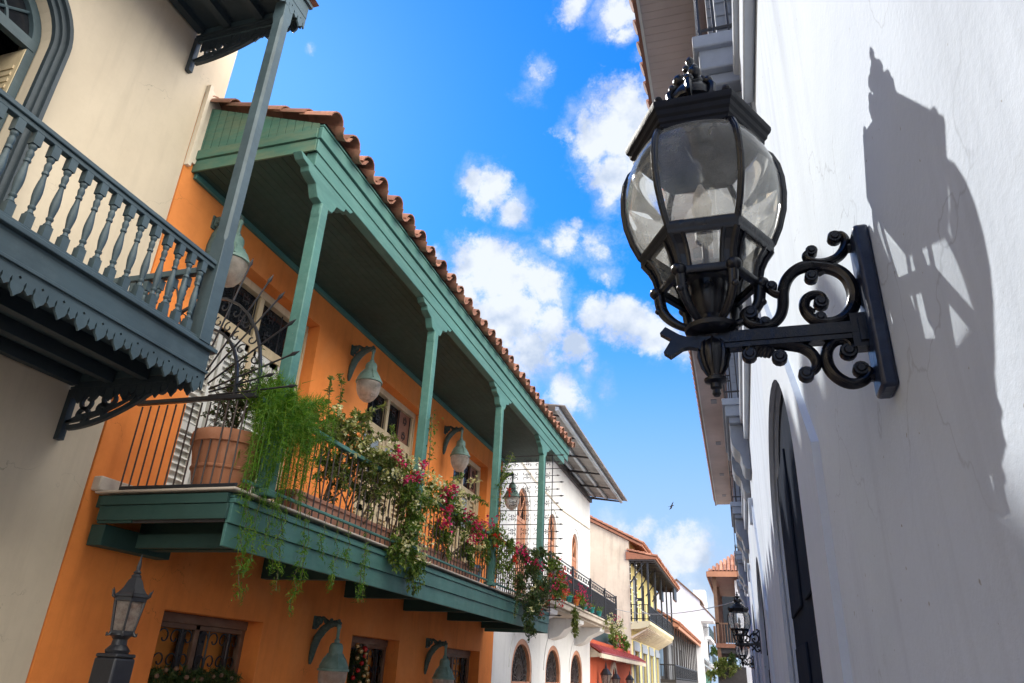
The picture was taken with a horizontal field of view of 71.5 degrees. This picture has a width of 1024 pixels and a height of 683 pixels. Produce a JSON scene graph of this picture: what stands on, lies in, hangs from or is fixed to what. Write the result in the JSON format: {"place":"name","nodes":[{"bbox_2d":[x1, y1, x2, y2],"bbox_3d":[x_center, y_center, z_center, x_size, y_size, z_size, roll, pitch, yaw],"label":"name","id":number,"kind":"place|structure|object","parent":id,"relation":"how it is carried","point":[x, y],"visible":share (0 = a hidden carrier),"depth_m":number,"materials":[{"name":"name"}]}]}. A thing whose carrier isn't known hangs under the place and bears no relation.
{"place":"outdoors","nodes":[
{"label":"outdoors","id":0,"kind":"place"},
{"bbox_2d":[224,0,740,682],"label":"sky","id":1,"kind":"structure","parent":0,"point":[505,129],"materials":[{"name":"blue"}]},
{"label":"pavement","id":2,"kind":"structure","parent":0,"visible":0},
{"bbox_2d":[88,554,152,682],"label":"pillar lantern","id":3,"kind":"object","parent":2,"relation":"on","point":[114,662],"visible":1,"depth_m":7.21,"materials":[{"name":"black metal"}]},
{"bbox_2d":[0,0,318,682],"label":"cream building","id":4,"kind":"structure","parent":2,"relation":"on","point":[101,102],"depth_m":8.11,"materials":[{"name":"paint"}]},
{"bbox_2d":[0,0,73,204],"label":"arched door","id":5,"kind":"structure","parent":4,"relation":"in","point":[20,21],"depth_m":8.33,"materials":[{"name":"wood"}]},
{"bbox_2d":[25,94,574,682],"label":"orange house","id":6,"kind":"structure","parent":2,"relation":"on","point":[341,254],"depth_m":11.46,"materials":[{"name":"paint"}]},
{"bbox_2d":[147,662,243,682],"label":"garland","id":7,"kind":"object","parent":6,"relation":"on","point":[173,675],"visible":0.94,"depth_m":9.83,"materials":[{"name":"green plant"}]},
{"bbox_2d":[151,611,247,682],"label":"window","id":8,"kind":"structure","parent":6,"relation":"in","point":[191,640],"depth_m":10.43,"materials":[{"name":"brown wood"}]},
{"bbox_2d":[189,427,263,491],"bbox_3d":[-3.511,1.535,8.699,0.920,0.740,0.920,-5,-26,16],"label":"flower pot","id":9,"kind":"object","parent":6,"relation":"on","point":[206,434],"visible":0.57,"depth_m":8.41,"materials":[{"name":"ceramic"}]},
{"bbox_2d":[200,343,264,428],"bbox_3d":[-3.510,0.666,9.069,0.778,1.428,0.799,13,-27,-20],"label":"potted plant","id":10,"kind":"object","parent":9,"relation":"in","point":[240,407],"visible":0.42,"depth_m":8.96,"materials":[{"name":"green plant"}]},
{"bbox_2d":[205,215,249,287],"bbox_3d":[-4.260,-1.397,10.630,0.747,1.285,0.539,6,-25,-7],"label":"wall lamp","id":11,"kind":"object","parent":6,"relation":"attached to","point":[239,265],"visible":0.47,"depth_m":10.47,"materials":[{"name":"green metal"}]},
{"bbox_2d":[166,276,308,500],"bbox_3d":[-4.519,1.007,11.682,0.190,4.140,2.850,-5,-26,16],"label":"balcony door","id":12,"kind":"structure","parent":6,"relation":"in","point":[278,316],"depth_m":11.89,"materials":[{"name":"beige wood"}]},
{"bbox_2d":[230,358,341,539],"bbox_3d":[-2.820,1.394,8.780,1.009,2.315,1.672,-5,-26,16],"label":"asparagus fern","id":13,"kind":"object","parent":6,"relation":"on","point":[298,419],"visible":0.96,"depth_m":8.64,"materials":[{"name":"green plant"}]},
{"bbox_2d":[231,484,371,616],"bbox_3d":[-2.595,2.846,9.137,0.298,1.350,3.129,-5,-26,16],"label":"trailing vine","id":14,"kind":"object","parent":6,"relation":"hanging from","point":[251,521],"visible":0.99,"depth_m":8.60,"materials":[{"name":"green plant"}]},
{"bbox_2d":[308,616,348,682],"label":"wall lamp","id":15,"kind":"object","parent":6,"relation":"attached to","point":[332,667],"visible":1,"depth_m":12.26,"materials":[{"name":"green metal"}]},
{"bbox_2d":[275,489,393,546],"bbox_3d":[-2.543,2.686,10.522,0.340,0.300,2.940,-5,-26,16],"label":"planter box","id":16,"kind":"object","parent":6,"relation":"on","point":[323,508],"visible":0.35,"depth_m":10.15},
{"bbox_2d":[318,447,387,517],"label":"dark shrub","id":17,"kind":"object","parent":16,"relation":"on","point":[352,486],"visible":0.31,"depth_m":10.89,"materials":[{"name":"green plant"}]},
{"bbox_2d":[310,373,398,501],"bbox_3d":[-2.456,1.648,10.803,0.780,1.918,2.371,-5,-26,16],"label":"shrub","id":18,"kind":"object","parent":16,"relation":"on","point":[344,428],"visible":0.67,"depth_m":10.53,"materials":[{"name":"green plant"}]},
{"bbox_2d":[348,439,407,524],"bbox_3d":[-2.074,2.290,11.152,0.737,1.448,1.495,-5,-26,16],"label":"bougainvillea","id":19,"kind":"object","parent":16,"relation":"in","point":[383,458],"visible":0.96,"depth_m":11.09,"materials":[{"name":"green plant"}]},
{"bbox_2d":[375,424,445,596],"bbox_3d":[-1.767,2.912,11.918,0.854,2.533,2.143,-5,-26,16],"label":"bougainvillea","id":20,"kind":"object","parent":16,"relation":"in","point":[402,552],"visible":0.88,"depth_m":11.79,"materials":[{"name":"green plant"}]},
{"bbox_2d":[346,643,369,682],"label":"christmas tree","id":21,"kind":"object","parent":6,"relation":"attached to","point":[360,673],"visible":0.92,"depth_m":14.08,"materials":[{"name":"green plant"}]},
{"bbox_2d":[347,345,382,402],"bbox_3d":[-2.975,0.618,14.422,0.747,1.285,0.539,6,-25,-7],"label":"wall lamp","id":22,"kind":"object","parent":6,"relation":"attached to","point":[369,381],"visible":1,"depth_m":14.37,"materials":[{"name":"green metal"}]},
{"bbox_2d":[350,636,387,682],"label":"window","id":23,"kind":"structure","parent":6,"relation":"in","point":[373,644],"depth_m":15.35,"materials":[{"name":"brown wood"}]},
{"bbox_2d":[353,387,415,539],"bbox_3d":[-3.053,3.141,16.059,0.190,4.140,2.920,-5,-26,16],"label":"balcony door","id":24,"kind":"structure","parent":6,"relation":"in","point":[396,414],"depth_m":16.74,"materials":[{"name":"beige wood"}]},
{"bbox_2d":[424,410,442,496],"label":"climbing vine","id":25,"kind":"object","parent":6,"relation":"attached to","point":[430,441],"visible":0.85,"depth_m":12.92,"materials":[{"name":"green plant"}]},
{"bbox_2d":[424,638,454,682],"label":"wall lamp","id":26,"kind":"object","parent":6,"relation":"attached to","point":[443,673],"visible":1,"depth_m":16.70,"materials":[{"name":"green metal"}]},
{"bbox_2d":[416,543,478,580],"bbox_3d":[-1.376,4.385,14.008,0.340,0.300,3.440,-5,-26,16],"label":"planter box","id":27,"kind":"object","parent":6,"relation":"on","point":[439,556],"visible":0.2,"depth_m":13.93,"materials":[{"name":"wood"}]},
{"bbox_2d":[427,472,500,571],"bbox_3d":[-0.926,3.714,14.514,0.792,1.842,3.485,-5,-26,16],"label":"bougainvillea","id":28,"kind":"object","parent":27,"relation":"in","point":[456,508],"visible":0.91,"depth_m":14.14,"materials":[{"name":"green plant"}]},
{"bbox_2d":[443,425,469,471],"bbox_3d":[-1.469,2.831,18.915,0.747,1.285,0.539,6,-25,-7],"label":"wall lamp","id":29,"kind":"object","parent":6,"relation":"attached to","point":[459,455],"visible":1,"depth_m":18.75,"materials":[{"name":"teal metal"}]},
{"bbox_2d":[446,648,470,682],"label":"window","id":30,"kind":"structure","parent":6,"relation":"in","point":[456,657],"depth_m":19.92,"materials":[{"name":"brown wood"}]},
{"bbox_2d":[449,459,480,562],"bbox_3d":[-1.579,5.287,20.461,0.190,4.140,2.850,-5,-26,16],"label":"balcony door","id":31,"kind":"structure","parent":6,"relation":"in","point":[472,469],"depth_m":21.57,"materials":[{"name":"beige wood"}]},
{"bbox_2d":[484,487,518,588],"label":"bougainvillea","id":32,"kind":"object","parent":6,"relation":"attached to","point":[508,543],"visible":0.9,"depth_m":16.24,"materials":[{"name":"green plant"}]},
{"bbox_2d":[493,451,515,582],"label":"climbing vine","id":33,"kind":"object","parent":6,"relation":"attached to","point":[502,478],"visible":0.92,"depth_m":16.54,"materials":[{"name":"green plant"}]},
{"bbox_2d":[500,471,519,509],"bbox_3d":[-0.096,4.811,23.021,0.747,1.285,0.539,6,-25,-7],"label":"wall lamp","id":34,"kind":"object","parent":6,"relation":"attached to","point":[511,499],"visible":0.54,"depth_m":22.78,"materials":[{"name":"green metal"}]},
{"bbox_2d":[509,541,559,642],"bbox_3d":[0.483,6.401,18.280,0.790,2.543,4.515,-5,-26,16],"label":"bougainvillea","id":35,"kind":"object","parent":6,"relation":"attached to","point":[541,589],"visible":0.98,"depth_m":17.95,"materials":[{"name":"green plant"}]},
{"bbox_2d":[543,556,568,608],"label":"bougainvillea","id":36,"kind":"object","parent":6,"relation":"attached to","point":[553,564],"visible":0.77,"depth_m":20.33,"materials":[{"name":"green plant"}]},
{"bbox_2d":[463,403,627,682],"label":"white house","id":37,"kind":"structure","parent":2,"relation":"on","point":[557,653],"depth_m":29.21,"materials":[{"name":"paint"}]},
{"bbox_2d":[514,489,525,592],"bbox_3d":[0.193,7.183,25.363,0.140,3.905,1.510,-5,-26,16],"label":"balcony door","id":38,"kind":"structure","parent":37,"relation":"in","point":[520,514],"depth_m":25.85,"materials":[{"name":"brown wood"}]},
{"bbox_2d":[511,639,530,682],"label":"arched window","id":39,"kind":"structure","parent":37,"relation":"in","point":[518,673],"depth_m":24.46,"materials":[{"name":"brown wood"}]},
{"bbox_2d":[547,515,553,578],"bbox_3d":[1.475,9.050,29.193,0.140,3.905,1.510,-5,-26,16],"label":"balcony door","id":40,"kind":"structure","parent":37,"relation":"in","point":[549,526],"depth_m":29.89,"materials":[{"name":"brown wood"}]},
{"bbox_2d":[545,646,559,682],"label":"arched window","id":41,"kind":"structure","parent":37,"relation":"in","point":[549,672],"depth_m":28.32,"materials":[{"name":"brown wood"}]},
{"bbox_2d":[522,463,589,528],"bbox_3d":[1.933,6.761,30.678,0.060,0.592,14.804,-5,-26,16],"label":"wall cable","id":42,"kind":"object","parent":37,"relation":"attached to","point":[554,501],"depth_m":30.80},
{"bbox_2d":[551,566,576,598],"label":"potted plant","id":43,"kind":"object","parent":37,"relation":"on","point":[556,580],"visible":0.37,"depth_m":23.65,"materials":[{"name":"green plant"}]},
{"bbox_2d":[566,590,573,603],"bbox_3d":[2.022,9.095,25.287,0.446,0.441,0.422,-5,-26,16],"label":"flower pot","id":44,"kind":"object","parent":37,"relation":"on","point":[569,598],"visible":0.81,"depth_m":25.22,"materials":[{"name":"teal ceramic"}]},
{"bbox_2d":[572,535,575,578],"bbox_3d":[2.758,10.918,33.023,0.140,3.905,1.510,-5,-26,16],"label":"balcony door","id":45,"kind":"structure","parent":37,"relation":"in","point":[573,539],"depth_m":33.81,"materials":[{"name":"brown wood"}]},
{"bbox_2d":[570,603,580,638],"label":"hanging plant","id":46,"kind":"object","parent":37,"relation":"hanging from","point":[574,620],"visible":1,"depth_m":25.57,"materials":[{"name":"green plant"}]},
{"bbox_2d":[570,651,581,682],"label":"arched window","id":47,"kind":"structure","parent":37,"relation":"in","point":[575,659],"depth_m":32.24,"materials":[{"name":"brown wood"}]},
{"bbox_2d":[574,595,580,605],"bbox_3d":[2.427,9.576,26.338,0.315,0.394,0.432,14,-27,-22],"label":"flower pot","id":48,"kind":"object","parent":37,"relation":"on","point":[576,600],"visible":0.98,"depth_m":26.26,"materials":[{"name":"orange ceramic"}]},
{"bbox_2d":[574,584,591,610],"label":"flowering plant","id":49,"kind":"object","parent":37,"relation":"on","point":[582,601],"visible":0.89,"depth_m":26.62,"materials":[{"name":"green plant"}]},
{"bbox_2d":[589,601,597,612],"bbox_3d":[3.259,10.832,29.016,0.376,0.478,0.450,9,-26,-13],"label":"flower pot","id":50,"kind":"object","parent":37,"relation":"on","point":[592,609],"visible":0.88,"depth_m":28.83,"materials":[{"name":"teal ceramic"}]},
{"bbox_2d":[596,606,603,616],"bbox_3d":[3.745,11.506,30.307,0.411,0.403,0.386,-5,-26,16],"label":"flower pot","id":51,"kind":"object","parent":37,"relation":"on","point":[598,612],"visible":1,"depth_m":30.23,"materials":[{"name":"teal ceramic"}]},
{"bbox_2d":[602,613,629,650],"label":"hanging plant","id":52,"kind":"object","parent":37,"relation":"hanging from","point":[614,630],"visible":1,"depth_m":32.83,"materials":[{"name":"green plant"}]},
{"bbox_2d":[590,633,645,682],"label":"red shop","id":53,"kind":"structure","parent":2,"relation":"on","point":[603,651],"depth_m":39.34,"materials":[{"name":"paint"}]},
{"bbox_2d":[597,663,611,682],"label":"wall lantern","id":54,"kind":"object","parent":53,"relation":"attached to","point":[605,674],"depth_m":35.98,"materials":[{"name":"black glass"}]},
{"bbox_2d":[610,662,616,682],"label":"arched window","id":55,"kind":"structure","parent":53,"relation":"in","point":[613,665],"depth_m":40.01,"materials":[{"name":"white"}]},
{"bbox_2d":[611,669,620,682],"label":"wall lantern","id":56,"kind":"object","parent":53,"relation":"attached to","point":[615,678],"depth_m":38.90,"materials":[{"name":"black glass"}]},
{"bbox_2d":[608,634,630,651],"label":"roof plant","id":57,"kind":"object","parent":53,"relation":"on","point":[626,645],"visible":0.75,"depth_m":43.78,"materials":[{"name":"green plant"}]},
{"bbox_2d":[625,670,633,682],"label":"wall lantern","id":58,"kind":"object","parent":53,"relation":"attached to","point":[629,678],"depth_m":43.38,"materials":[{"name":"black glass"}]},
{"bbox_2d":[590,515,679,682],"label":"yellow house","id":59,"kind":"structure","parent":2,"relation":"on","point":[616,554],"depth_m":50.37,"materials":[{"name":"paint"}]},
{"bbox_2d":[633,576,636,620],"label":"balcony door","id":60,"kind":"structure","parent":59,"relation":"in","point":[633,576],"depth_m":51.25,"materials":[{"name":"white wood"}]},
{"bbox_2d":[633,641,640,682],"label":"window","id":61,"kind":"structure","parent":59,"relation":"in","point":[636,645],"depth_m":49.31,"materials":[{"name":"grey wood"}]},
{"bbox_2d":[629,562,649,623],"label":"string lights","id":62,"kind":"object","parent":59,"relation":"hanging from","point":[635,597],"visible":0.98,"depth_m":48.30,"materials":[{"name":"white plastic"}]},
{"bbox_2d":[641,586,644,620],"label":"balcony door","id":63,"kind":"structure","parent":59,"relation":"in","point":[643,586],"depth_m":55.44,"materials":[{"name":"white wood"}]},
{"bbox_2d":[641,644,647,682],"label":"window","id":64,"kind":"structure","parent":59,"relation":"in","point":[644,649],"depth_m":53.06,"materials":[{"name":"grey wood"}]},
{"bbox_2d":[648,647,654,682],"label":"window","id":65,"kind":"structure","parent":59,"relation":"in","point":[651,651],"depth_m":56.55,"materials":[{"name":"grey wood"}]},
{"bbox_2d":[655,649,659,682],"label":"window","id":66,"kind":"structure","parent":59,"relation":"in","point":[657,655],"depth_m":60.40,"materials":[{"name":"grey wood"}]},
{"bbox_2d":[657,609,700,682],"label":"timber balcony house","id":67,"kind":"structure","parent":2,"relation":"on","point":[674,654],"depth_m":69.61,"materials":[{"name":"white paint"}]},
{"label":"street","id":68,"kind":"structure","parent":0,"visible":0},
{"bbox_2d":[657,578,714,682],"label":"tall white house","id":69,"kind":"structure","parent":68,"relation":"on","point":[694,622],"depth_m":92.13,"materials":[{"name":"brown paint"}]},
{"bbox_2d":[703,627,716,682],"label":"grey apartment","id":70,"kind":"structure","parent":68,"relation":"on","point":[708,640],"depth_m":94.58,"materials":[{"name":"white paint"}]},
{"bbox_2d":[710,644,717,656],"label":"balcony plant","id":71,"kind":"object","parent":70,"relation":"hanging from","point":[714,651],"visible":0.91,"depth_m":94.02,"materials":[{"name":"green plant"}]},
{"bbox_2d":[706,554,751,682],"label":"tiled corner house","id":72,"kind":"structure","parent":68,"relation":"on","point":[721,576],"depth_m":36.38,"materials":[{"name":"paint"}]},
{"bbox_2d":[705,657,741,681],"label":"balcony plant","id":73,"kind":"object","parent":72,"relation":"on","point":[722,666],"visible":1,"depth_m":34.72,"materials":[{"name":"green plant"}]},
{"bbox_2d":[722,596,737,642],"bbox_3d":[11.085,14.117,36.093,0.660,2.200,0.030,-5,-26,16],"label":"window","id":74,"kind":"structure","parent":72,"relation":"in","point":[725,599],"depth_m":36.17,"materials":[{"name":"grey glass"}]},
{"bbox_2d":[727,651,738,665],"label":"hanging plant","id":75,"kind":"object","parent":72,"relation":"hanging from","point":[732,658],"visible":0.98,"depth_m":34.90,"materials":[{"name":"green plant"}]},
{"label":"pavement","id":76,"kind":"structure","parent":0,"visible":0},
{"bbox_2d":[629,0,1023,682],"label":"white building","id":77,"kind":"structure","parent":76,"relation":"on","point":[879,540],"depth_m":1.12,"materials":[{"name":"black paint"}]},
{"bbox_2d":[616,602,732,614],"bbox_3d":[6.321,10.782,28.934,0.025,0.726,13.016,7,-25,-9],"label":"overhead cable","id":78,"kind":"object","parent":77,"relation":"attached to","point":[680,612],"visible":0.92,"depth_m":27.36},
{"bbox_2d":[705,0,731,33],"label":"window","id":79,"kind":"structure","parent":77,"relation":"in","point":[718,5],"depth_m":3.87,"materials":[{"name":"grey glass"}]},
{"bbox_2d":[727,315,738,397],"bbox_3d":[2.847,-0.361,9.307,0.120,3.030,1.600,-5,-26,16],"label":"window","id":80,"kind":"structure","parent":77,"relation":"in","point":[731,364],"depth_m":8.26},
{"bbox_2d":[726,368,741,501],"bbox_3d":[4.271,1.842,13.681,0.088,2.700,1.380,-5,-26,16],"label":"window","id":81,"kind":"structure","parent":77,"relation":"in","point":[738,493],"depth_m":13.41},
{"bbox_2d":[727,592,761,653],"bbox_3d":[3.126,3.786,9.597,0.413,0.776,0.268,-5,-26,16],"label":"street lamp","id":82,"kind":"object","parent":77,"relation":"attached to","point":[737,606],"visible":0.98,"depth_m":9.55,"materials":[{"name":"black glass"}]},
{"bbox_2d":[735,639,754,668],"bbox_3d":[5.686,7.588,17.401,0.413,0.776,0.268,-5,-26,16],"label":"street lamp","id":83,"kind":"object","parent":77,"relation":"attached to","point":[743,658],"visible":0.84,"depth_m":17.30,"materials":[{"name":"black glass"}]},
{"bbox_2d":[620,57,898,398],"bbox_3d":[0.407,-0.251,1.310,0.413,0.776,0.268,-5,-26,16],"label":"street lamp","id":84,"kind":"object","parent":77,"relation":"attached to","point":[697,134],"visible":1,"depth_m":1.22,"materials":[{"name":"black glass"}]},
{"bbox_2d":[761,588,770,682],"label":"door","id":85,"kind":"structure","parent":77,"relation":"in","point":[761,588],"depth_m":8.20,"materials":[{"name":"black wood"}]},
{"bbox_2d":[777,392,822,682],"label":"door","id":86,"kind":"structure","parent":77,"relation":"in","point":[796,560],"depth_m":3.34,"materials":[{"name":"black wood"}]}
]}

